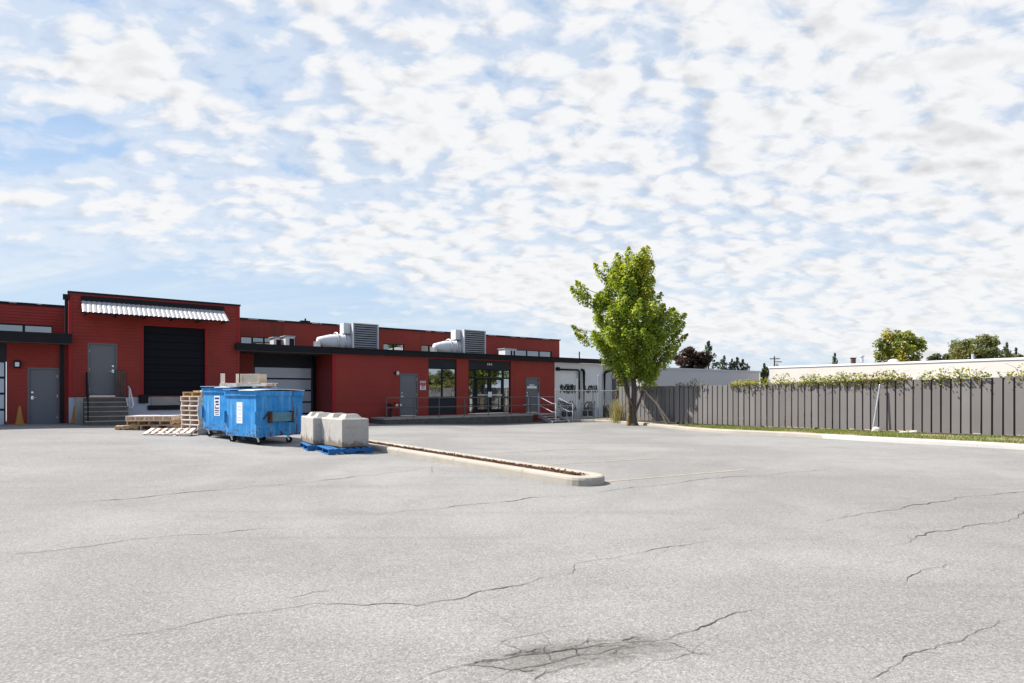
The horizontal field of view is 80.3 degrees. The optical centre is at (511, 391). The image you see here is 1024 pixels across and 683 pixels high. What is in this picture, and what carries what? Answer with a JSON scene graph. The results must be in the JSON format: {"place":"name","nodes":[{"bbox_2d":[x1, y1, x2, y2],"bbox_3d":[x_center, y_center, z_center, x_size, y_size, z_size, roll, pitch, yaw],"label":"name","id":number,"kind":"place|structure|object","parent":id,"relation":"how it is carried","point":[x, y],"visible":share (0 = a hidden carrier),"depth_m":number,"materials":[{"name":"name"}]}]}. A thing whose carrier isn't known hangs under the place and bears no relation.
{"place":"outdoors","nodes":[
{"label":"outdoors","id":0,"kind":"place"},
{"bbox_2d":[0,392,1023,682],"bbox_3d":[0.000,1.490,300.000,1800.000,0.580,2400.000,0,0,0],"label":"asphalt ground","id":1,"kind":"structure","parent":0,"point":[840,598],"depth_m":5.79,"materials":[{"name":"grey asphalt"}]},
{"bbox_2d":[13,406,25,424],"bbox_3d":[-17.980,0.860,22.185,0.340,0.680,0.340,0,0,42],"label":"traffic cone","id":2,"kind":"object","parent":1,"relation":"on","point":[19,419],"visible":1,"depth_m":22.12,"materials":[{"name":"orange plastic"}]},
{"bbox_2d":[69,406,74,423],"bbox_3d":[-16.672,0.872,23.171,0.340,0.680,0.340,0,0,42],"label":"traffic cone","id":3,"kind":"object","parent":1,"relation":"on","point":[73,419],"visible":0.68,"depth_m":23.08,"materials":[{"name":"orange plastic"}]},
{"bbox_2d":[75,370,133,425],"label":"concrete steps","id":4,"kind":"structure","parent":1,"relation":"on","point":[103,411],"depth_m":23.08,"materials":[{"name":"grey concrete"}]},
{"bbox_2d":[115,425,139,429],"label":"pallet","id":5,"kind":"object","parent":1,"relation":"on","point":[117,427],"visible":0.88,"depth_m":21.07,"materials":[{"name":"beige wood"}]},
{"bbox_2d":[123,424,180,429],"bbox_3d":[-12.801,1.256,21.713,1.627,0.170,1.100,0,0,-15],"label":"pallet","id":6,"kind":"object","parent":1,"relation":"on","point":[145,427],"visible":0.61,"depth_m":21.40,"materials":[{"name":"brown wood"}]},
{"bbox_2d":[126,420,180,424],"bbox_3d":[-12.777,1.095,21.820,1.512,0.150,1.050,0,0,-5],"label":"pallet","id":7,"kind":"object","parent":6,"relation":"on","point":[174,422],"visible":0.76,"depth_m":21.53,"materials":[{"name":"beige wood"}]},
{"bbox_2d":[125,415,180,420],"bbox_3d":[-12.802,0.933,21.757,1.510,0.170,1.050,0,0,-12],"label":"pallet","id":8,"kind":"object","parent":7,"relation":"on","point":[154,417],"visible":0.97,"depth_m":21.50,"materials":[{"name":"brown wood"}]},
{"bbox_2d":[143,428,195,435],"bbox_3d":[-11.283,1.342,20.044,1.420,0.120,0.629,0,13,-8],"label":"pallet","id":9,"kind":"object","parent":1,"relation":"on","point":[173,431],"visible":0.91,"depth_m":19.98,"materials":[{"name":"white wood"}]},
{"bbox_2d":[181,429,225,433],"bbox_3d":[-10.705,1.359,21.216,1.027,0.160,1.160,0,0,32],"label":"pallet","id":10,"kind":"object","parent":1,"relation":"on","point":[202,431],"visible":0.31,"depth_m":20.68,"materials":[{"name":"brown wood"}]},
{"bbox_2d":[181,424,202,429],"bbox_3d":[-10.676,1.198,21.164,1.026,0.160,1.160,0,0,32],"label":"pallet","id":11,"kind":"object","parent":10,"relation":"on","point":[197,427],"visible":0.25,"depth_m":20.75,"materials":[{"name":"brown wood"}]},
{"bbox_2d":[181,420,202,424],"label":"pallet","id":12,"kind":"object","parent":11,"relation":"on","point":[196,422],"visible":0.35,"depth_m":20.71,"materials":[{"name":"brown wood"}]},
{"bbox_2d":[181,415,202,419],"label":"pallet","id":13,"kind":"object","parent":12,"relation":"on","point":[190,417],"visible":0.32,"depth_m":20.76,"materials":[{"name":"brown wood"}]},
{"bbox_2d":[181,410,200,414],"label":"pallet","id":14,"kind":"object","parent":13,"relation":"on","point":[185,412],"visible":0.3,"depth_m":20.86,"materials":[{"name":"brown wood"}]},
{"bbox_2d":[180,406,200,410],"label":"pallet","id":15,"kind":"object","parent":14,"relation":"on","point":[193,408],"visible":0.34,"depth_m":20.81,"materials":[{"name":"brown wood"}]},
{"bbox_2d":[181,401,202,405],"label":"pallet","id":16,"kind":"object","parent":15,"relation":"on","point":[191,403],"visible":0.36,"depth_m":20.78,"materials":[{"name":"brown wood"}]},
{"bbox_2d":[180,396,202,400],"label":"pallet","id":17,"kind":"object","parent":16,"relation":"on","point":[192,398],"visible":0.48,"depth_m":20.77,"materials":[{"name":"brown wood"}]},
{"bbox_2d":[183,392,202,395],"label":"pallet","id":18,"kind":"object","parent":17,"relation":"on","point":[192,393],"visible":0.38,"depth_m":21.02,"materials":[{"name":"beige wood"}]},
{"bbox_2d":[200,386,277,436],"bbox_3d":[-9.025,0.640,20.104,1.982,1.655,1.700,0,0,36],"label":"dumpster","id":19,"kind":"object","parent":1,"relation":"on","point":[213,407],"visible":0.43,"depth_m":19.59,"materials":[{"name":"blue paint"}]},
{"bbox_2d":[220,374,277,387],"bbox_3d":[-8.304,-0.354,19.297,1.845,0.444,0.684,0,0,14],"label":"timber frame","id":20,"kind":"object","parent":19,"relation":"on","point":[254,380],"visible":1,"depth_m":19.01,"materials":[{"name":"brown wood"}]},
{"bbox_2d":[223,389,304,444],"bbox_3d":[-7.700,0.741,18.866,1.982,1.655,1.700,0,0,36],"label":"dumpster","id":21,"kind":"object","parent":1,"relation":"on","point":[257,414],"visible":0.98,"depth_m":18.28,"materials":[{"name":"blue paint"}]},
{"bbox_2d":[0,291,604,424],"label":"warehouse","id":22,"kind":"structure","parent":1,"relation":"on","point":[164,353],"depth_m":26.75,"materials":[{"name":"red brick"}]},
{"bbox_2d":[0,362,5,424],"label":"garage door","id":23,"kind":"structure","parent":22,"relation":"in","point":[2,364],"depth_m":22.31,"materials":[{"name":"grey metal"}]},
{"bbox_2d":[0,323,52,332],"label":"window","id":24,"kind":"structure","parent":22,"relation":"in","point":[3,327],"depth_m":26.50,"materials":[{"name":"clear glass"}]},
{"bbox_2d":[27,367,58,423],"bbox_3d":[-17.720,0.156,22.977,0.956,2.128,0.149,0,0,-37],"label":"door","id":25,"kind":"structure","parent":22,"relation":"in","point":[43,383],"depth_m":22.97,"materials":[{"name":"grey paint"}]},
{"bbox_2d":[88,343,116,395],"bbox_3d":[-16.157,-0.870,23.966,0.968,2.099,0.149,0,0,-37],"label":"door","id":26,"kind":"structure","parent":22,"relation":"in","point":[102,357],"depth_m":23.96,"materials":[{"name":"grey paint"}]},
{"bbox_2d":[144,326,204,395],"bbox_3d":[-14.201,-1.272,25.569,2.275,2.863,0.060,0,0,-37],"label":"roller door","id":27,"kind":"structure","parent":22,"relation":"in","point":[174,361],"depth_m":25.51,"materials":[{"name":"black metal"}]},
{"bbox_2d":[241,336,269,343],"bbox_3d":[-13.514,-2.524,32.314,1.765,0.748,0.090,0,0,-37],"label":"window","id":28,"kind":"structure","parent":22,"relation":"in","point":[256,340],"depth_m":32.23,"materials":[{"name":"clear glass"}]},
{"bbox_2d":[268,337,281,344],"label":"roof unit","id":29,"kind":"structure","parent":22,"relation":"on","point":[275,340],"depth_m":30.89,"materials":[{"name":"white metal"}]},
{"bbox_2d":[254,366,311,415],"bbox_3d":[-11.463,0.229,30.477,2.828,2.942,0.055,0,0,-37],"label":"garage door","id":30,"kind":"structure","parent":22,"relation":"in","point":[298,378],"depth_m":30.78,"materials":[{"name":"grey metal"}]},
{"bbox_2d":[280,335,295,344],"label":"roof unit","id":31,"kind":"structure","parent":22,"relation":"on","point":[287,340],"depth_m":30.79,"materials":[{"name":"white metal"}]},
{"bbox_2d":[313,323,378,348],"bbox_3d":[-8.800,-2.847,31.846,3.294,1.475,1.310,0,0,-37],"label":"rooftop hvac unit","id":32,"kind":"object","parent":22,"relation":"on","point":[358,335],"visible":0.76,"depth_m":31.68,"materials":[{"name":"silver metal"}]},
{"bbox_2d":[383,343,403,349],"bbox_3d":[-7.243,-2.532,37.039,1.387,0.764,0.090,0,0,-37],"label":"window","id":33,"kind":"structure","parent":22,"relation":"in","point":[385,346],"depth_m":37.00,"materials":[{"name":"clear glass"}]},
{"bbox_2d":[400,373,417,415],"bbox_3d":[-5.449,0.150,32.032,1.067,2.223,0.149,0,0,-37],"label":"door","id":34,"kind":"structure","parent":22,"relation":"in","point":[408,382],"depth_m":32.03,"materials":[{"name":"grey paint"}]},
{"bbox_2d":[421,345,431,350],"bbox_3d":[-5.281,-2.546,38.513,1.152,0.792,0.090,0,0,-37],"label":"window","id":35,"kind":"structure","parent":22,"relation":"in","point":[423,347],"depth_m":38.37,"materials":[{"name":"clear glass"}]},
{"bbox_2d":[428,368,455,396],"bbox_3d":[-3.856,-0.475,33.326,1.758,1.624,0.090,0,0,-37],"label":"window","id":36,"kind":"structure","parent":22,"relation":"in","point":[441,381],"depth_m":33.27,"materials":[{"name":"clear glass"}]},
{"bbox_2d":[430,329,485,353],"bbox_3d":[-3.322,-2.883,35.971,3.408,1.545,1.310,0,0,-37],"label":"rooftop hvac unit","id":37,"kind":"object","parent":22,"relation":"on","point":[466,341],"visible":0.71,"depth_m":35.79,"materials":[{"name":"silver metal"}]},
{"bbox_2d":[469,369,474,377],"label":"window","id":38,"kind":"structure","parent":22,"relation":"in","point":[471,371],"depth_m":34.49,"materials":[{"name":"clear glass"}]},
{"bbox_2d":[469,377,474,413],"bbox_3d":[-2.325,0.211,34.481,0.454,2.041,0.090,0,0,-37],"label":"window","id":39,"kind":"structure","parent":22,"relation":"in","point":[471,380],"depth_m":34.48,"materials":[{"name":"clear glass"}]},
{"bbox_2d":[475,369,488,377],"bbox_3d":[-1.740,-1.050,34.921,0.970,0.475,0.090,0,0,-37],"label":"window","id":40,"kind":"structure","parent":22,"relation":"in","point":[479,373],"depth_m":34.90,"materials":[{"name":"clear glass"}]},
{"bbox_2d":[475,378,488,412],"bbox_3d":[-1.700,0.207,34.868,0.960,2.029,0.125,0,0,-37],"label":"entrance door","id":41,"kind":"structure","parent":22,"relation":"in","point":[481,384],"depth_m":34.86,"materials":[{"name":"clear glass"}]},
{"bbox_2d":[489,370,502,377],"bbox_3d":[-0.950,-1.050,35.514,0.970,0.475,0.090,0,0,-37],"label":"window","id":42,"kind":"structure","parent":22,"relation":"in","point":[492,373],"depth_m":35.49,"materials":[{"name":"clear glass"}]},
{"bbox_2d":[489,378,502,412],"bbox_3d":[-0.909,0.207,35.463,0.960,2.029,0.125,0,0,-37],"label":"entrance door","id":43,"kind":"structure","parent":22,"relation":"in","point":[495,384],"depth_m":35.47,"materials":[{"name":"clear glass"}]},
{"bbox_2d":[503,370,509,377],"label":"window","id":44,"kind":"structure","parent":22,"relation":"in","point":[506,373],"depth_m":35.97,"materials":[{"name":"clear glass"}]},
{"bbox_2d":[503,378,509,412],"bbox_3d":[-0.342,0.211,35.974,0.510,2.041,0.090,0,0,-37],"label":"window","id":45,"kind":"structure","parent":22,"relation":"in","point":[506,381],"depth_m":35.97,"materials":[{"name":"clear glass"}]},
{"bbox_2d":[499,348,515,354],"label":"roof unit","id":46,"kind":"structure","parent":22,"relation":"on","point":[507,351],"depth_m":39.16,"materials":[{"name":"white metal"}]},
{"bbox_2d":[526,377,539,412],"bbox_3d":[1.239,0.191,37.065,1.095,2.141,0.149,0,0,-37],"label":"door","id":47,"kind":"structure","parent":22,"relation":"in","point":[535,381],"depth_m":37.13,"materials":[{"name":"grey paint"}]},
{"bbox_2d":[516,350,550,356],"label":"window","id":48,"kind":"structure","parent":22,"relation":"in","point":[518,352],"depth_m":43.64,"materials":[{"name":"clear glass"}]},
{"bbox_2d":[300,442,316,450],"bbox_3d":[-5.303,1.524,17.228,1.160,0.150,1.330,0,0,-27],"label":"blue pallet","id":49,"kind":"object","parent":1,"relation":"on","point":[306,446],"visible":0.36,"depth_m":16.54,"materials":[{"name":"paint"}]},
{"bbox_2d":[301,412,329,444],"bbox_3d":[-5.470,1.018,17.336,0.750,0.862,1.500,0,0,-31],"label":"concrete block","id":50,"kind":"object","parent":49,"relation":"on","point":[310,427],"depth_m":16.78,"materials":[{"name":"grey concrete"}]},
{"bbox_2d":[317,445,372,454],"bbox_3d":[-4.463,1.525,16.190,1.160,0.150,1.329,0,0,-30],"label":"blue pallet","id":51,"kind":"object","parent":1,"relation":"on","point":[327,450],"visible":0.77,"depth_m":15.77,"materials":[{"name":"paint"}]},
{"bbox_2d":[321,413,368,447],"bbox_3d":[-4.557,1.018,16.421,0.750,0.862,1.500,0,0,-40],"label":"concrete block","id":52,"kind":"object","parent":51,"relation":"on","point":[342,430],"depth_m":15.93,"materials":[{"name":"grey concrete"}]},
{"bbox_2d":[371,413,533,424],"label":"concrete platform","id":53,"kind":"structure","parent":1,"relation":"on","point":[507,418],"depth_m":32.16,"materials":[{"name":"grey concrete"}]},
{"bbox_2d":[387,404,393,416],"bbox_3d":[-6.249,0.941,31.019,0.290,0.680,0.520,0,0,-37],"label":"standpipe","id":54,"kind":"object","parent":53,"relation":"on","point":[390,412],"visible":0.91,"depth_m":30.88,"materials":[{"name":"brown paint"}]},
{"bbox_2d":[386,397,530,417],"bbox_3d":[-2.527,0.779,32.294,9.117,1.008,0.120,0,0,-37],"label":"platform railing","id":55,"kind":"object","parent":53,"relation":"on","point":[464,406],"visible":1,"depth_m":32.04,"materials":[{"name":"metal"}]},
{"bbox_2d":[369,440,604,485],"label":"curb","id":56,"kind":"structure","parent":1,"relation":"on","point":[586,478],"depth_m":12.11,"materials":[{"name":"concrete"}]},
{"bbox_2d":[369,441,583,475],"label":"mulch","id":57,"kind":"object","parent":56,"relation":"on","point":[499,462],"visible":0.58,"depth_m":12.90,"materials":[{"name":"brown plant"}]},
{"bbox_2d":[8,465,1023,681],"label":"crack","id":58,"kind":"object","parent":1,"relation":"on","point":[575,648],"visible":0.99,"depth_m":3.90,"materials":[{"name":"grey asphalt"}]},
{"bbox_2d":[523,393,572,422],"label":"metal steps","id":59,"kind":"structure","parent":1,"relation":"on","point":[544,418],"depth_m":35.34,"materials":[{"name":"metal"}]},
{"bbox_2d":[555,352,614,419],"bbox_3d":[2.682,-0.200,43.008,5.862,4.800,8.190,0,0,-37],"label":"white annex","id":60,"kind":"object","parent":1,"relation":"on","point":[567,375],"visible":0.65,"depth_m":39.59,"materials":[{"name":"paint"}]},
{"bbox_2d":[555,375,617,422],"bbox_3d":[3.942,0.400,37.531,5.243,2.860,2.255,0,0,-37],"label":"chain link fence","id":61,"kind":"object","parent":1,"relation":"on","point":[598,405],"visible":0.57,"depth_m":36.54,"materials":[{"name":"metal"}]},
{"bbox_2d":[480,448,745,481],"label":"parking line markings","id":62,"kind":"object","parent":1,"relation":"on","point":[621,460],"visible":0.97,"depth_m":12.32,"materials":[{"name":"white paint"}]},
{"bbox_2d":[619,386,684,423],"bbox_3d":[7.386,0.859,32.643,0.184,2.342,4.718,0,0,-32],"label":"board fence","id":63,"kind":"object","parent":1,"relation":"on","point":[665,398],"visible":0.56,"depth_m":32.22,"materials":[{"name":"grey paint"}]},
{"bbox_2d":[612,368,759,416],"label":"grey building","id":64,"kind":"structure","parent":1,"relation":"on","point":[672,376],"depth_m":43.44,"materials":[{"name":"grey concrete"}]},
{"bbox_2d":[563,419,822,437],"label":"kerb","id":65,"kind":"structure","parent":1,"relation":"on","point":[800,434],"depth_m":25.57,"materials":[{"name":"concrete"}]},
{"bbox_2d":[673,346,713,368],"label":"purple tree","id":66,"kind":"object","parent":1,"relation":"on","point":[697,360],"visible":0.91,"depth_m":65.05,"materials":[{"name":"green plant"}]},
{"bbox_2d":[704,341,721,368],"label":"spruce tree","id":67,"kind":"object","parent":1,"relation":"on","point":[709,349],"visible":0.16,"depth_m":69.90,"materials":[{"name":"green plant"}]},
{"bbox_2d":[717,355,729,369],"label":"conifer tree","id":68,"kind":"object","parent":1,"relation":"on","point":[724,364],"visible":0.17,"depth_m":91.84,"materials":[{"name":"green plant"}]},
{"bbox_2d":[727,358,735,369],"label":"conifer tree","id":69,"kind":"object","parent":1,"relation":"on","point":[731,362],"visible":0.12,"depth_m":91.74,"materials":[{"name":"green plant"}]},
{"bbox_2d":[731,357,744,369],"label":"conifer tree","id":70,"kind":"object","parent":1,"relation":"on","point":[736,362],"visible":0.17,"depth_m":91.74,"materials":[{"name":"green plant"}]},
{"bbox_2d":[736,359,750,370],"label":"conifer tree","id":71,"kind":"object","parent":1,"relation":"on","point":[747,367],"visible":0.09,"depth_m":91.88,"materials":[{"name":"green plant"}]},
{"bbox_2d":[760,363,768,415],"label":"cypress shrub","id":72,"kind":"object","parent":1,"relation":"on","point":[764,372],"visible":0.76,"depth_m":43.90,"materials":[{"name":"green plant"}]},
{"bbox_2d":[770,356,781,365],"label":"utility pole","id":73,"kind":"object","parent":1,"relation":"on","point":[774,358],"visible":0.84,"depth_m":109.84,"materials":[{"name":"brown wood"}]},
{"bbox_2d":[832,353,837,363],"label":"conifer tree","id":74,"kind":"object","parent":1,"relation":"on","point":[834,358],"visible":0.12,"depth_m":104.84,"materials":[{"name":"green plant"}]},
{"bbox_2d":[768,357,1023,422],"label":"pale building","id":75,"kind":"structure","parent":1,"relation":"on","point":[992,366],"depth_m":38.17,"materials":[{"name":"concrete"}]},
{"bbox_2d":[859,355,864,362],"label":"roof vent","id":76,"kind":"object","parent":75,"relation":"on","point":[861,358],"visible":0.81,"depth_m":41.59,"materials":[{"name":"white metal"}]},
{"bbox_2d":[872,328,927,362],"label":"yellow green tree","id":77,"kind":"object","parent":1,"relation":"on","point":[888,350],"visible":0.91,"depth_m":74.98,"materials":[{"name":"green plant"}]},
{"bbox_2d":[823,434,1023,449],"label":"kerb","id":78,"kind":"structure","parent":1,"relation":"on","point":[939,442],"depth_m":18.46,"materials":[{"name":"concrete"}]},
{"bbox_2d":[925,353,951,360],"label":"shrub","id":79,"kind":"object","parent":1,"relation":"on","point":[935,356],"visible":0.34,"depth_m":83.12,"materials":[{"name":"green plant"}]},
{"bbox_2d":[945,333,1017,359],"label":"olive tree clump","id":80,"kind":"object","parent":1,"relation":"on","point":[965,348],"visible":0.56,"depth_m":78.54,"materials":[{"name":"green plant"}]},
{"bbox_2d":[1001,342,1011,356],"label":"conifer tree","id":81,"kind":"object","parent":1,"relation":"on","point":[1006,347],"visible":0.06,"depth_m":87.86,"materials":[{"name":"green plant"}]},
{"bbox_2d":[0,0,1023,391],"label":"sky","id":82,"kind":"structure","parent":0,"point":[804,181],"materials":[{"name":"blue"}]},
{"bbox_2d":[560,403,573,417],"bbox_3d":[3.450,1.241,38.072,1.180,1.079,0.260,0,0,-37],"label":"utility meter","id":83,"kind":"object","parent":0,"point":[562,413],"visible":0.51,"depth_m":37.89,"materials":[{"name":"grey metal"}]},
{"bbox_2d":[581,403,594,417],"bbox_3d":[4.895,1.241,39.160,1.180,1.079,0.260,0,0,-37],"label":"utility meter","id":84,"kind":"object","parent":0,"point":[589,414],"visible":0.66,"depth_m":39.13,"materials":[{"name":"grey metal"}]},
{"bbox_2d":[576,417,1023,443],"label":"verge ground","id":85,"kind":"structure","parent":0,"point":[656,422],"depth_m":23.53,"materials":[{"name":"green plant"}]},
{"bbox_2d":[605,399,626,422],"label":"tall dry grass","id":86,"kind":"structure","parent":85,"relation":"on","point":[616,413],"depth_m":34.35,"materials":[{"name":"yellow plant"}]},
{"bbox_2d":[615,380,622,399],"bbox_3d":[6.497,-0.122,35.899,0.940,3.449,0.389,0,0,0],"label":"climbing ivy","id":87,"kind":"object","parent":85,"relation":"on","point":[617,392],"visible":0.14,"depth_m":35.87,"materials":[{"name":"green plant"}]},
{"bbox_2d":[569,245,688,425],"bbox_3d":[6.209,-2.926,31.794,5.872,9.597,4.991,0,0,-37],"label":"maple tree","id":88,"kind":"object","parent":85,"relation":"on","point":[637,350],"visible":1,"depth_m":31.26,"materials":[{"name":"green plant"}]},
{"bbox_2d":[644,390,671,423],"bbox_3d":[7.429,0.741,31.260,1.724,1.949,0.274,0,0,44],"label":"dead branch","id":89,"kind":"object","parent":85,"relation":"on","point":[663,414],"visible":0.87,"depth_m":31.03,"materials":[{"name":"grey wood"}]},
{"bbox_2d":[675,376,1023,435],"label":"board fence","id":90,"kind":"object","parent":85,"relation":"on","point":[934,406],"visible":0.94,"depth_m":22.46,"materials":[{"name":"grey paint"}]},
{"bbox_2d":[675,378,708,388],"bbox_3d":[8.716,-0.391,29.654,0.937,0.578,2.210,0,0,-32],"label":"vine","id":91,"kind":"object","parent":90,"relation":"attached to","point":[683,384],"visible":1,"depth_m":29.50,"materials":[{"name":"green plant"}]},
{"bbox_2d":[727,378,759,389],"bbox_3d":[10.396,-0.339,26.891,0.824,0.510,1.939,0,0,-32],"label":"vine","id":92,"kind":"object","parent":90,"relation":"attached to","point":[746,383],"visible":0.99,"depth_m":26.87,"materials":[{"name":"green plant"}]},
{"bbox_2d":[757,373,799,387],"bbox_3d":[11.182,-0.472,25.584,0.771,0.700,1.814,0,0,-32],"label":"vine","id":93,"kind":"object","parent":90,"relation":"attached to","point":[781,379],"visible":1,"depth_m":25.55,"materials":[{"name":"green plant"}]},
{"bbox_2d":[797,371,863,387],"bbox_3d":[12.400,-0.488,23.757,0.884,0.686,2.524,0,0,-32],"label":"vine","id":94,"kind":"object","parent":90,"relation":"attached to","point":[829,380],"visible":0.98,"depth_m":23.65,"materials":[{"name":"green plant"}]},
{"bbox_2d":[856,368,912,386],"bbox_3d":[13.482,-0.515,21.977,0.850,0.676,1.794,0,0,-32],"label":"vine","id":95,"kind":"object","parent":90,"relation":"attached to","point":[892,376],"visible":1,"depth_m":21.95,"materials":[{"name":"green plant"}]},
{"bbox_2d":[916,367,991,385],"bbox_3d":[14.579,-0.547,20.183,0.895,0.691,2.170,0,0,-32],"label":"vine","id":96,"kind":"object","parent":90,"relation":"attached to","point":[944,377],"visible":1,"depth_m":20.10,"materials":[{"name":"green plant"}]},
{"bbox_2d":[997,364,1023,381],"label":"vine","id":97,"kind":"object","parent":90,"relation":"attached to","point":[1021,373],"visible":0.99,"depth_m":18.71,"materials":[{"name":"green plant"}]},
{"bbox_2d":[871,427,880,431],"bbox_3d":[13.143,1.376,21.908,0.311,0.236,0.294,0,0,-17],"label":"rock","id":98,"kind":"object","parent":85,"relation":"on","point":[875,429],"visible":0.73,"depth_m":21.81,"materials":[{"name":"white stone"}]},
{"bbox_2d":[872,384,880,428],"bbox_3d":[13.150,0.665,21.949,0.366,1.870,0.068,0,0,-4],"label":"leaning post","id":99,"kind":"object","parent":85,"relation":"on","point":[873,425],"visible":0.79,"depth_m":21.93,"materials":[{"name":"metal"}]}
]}

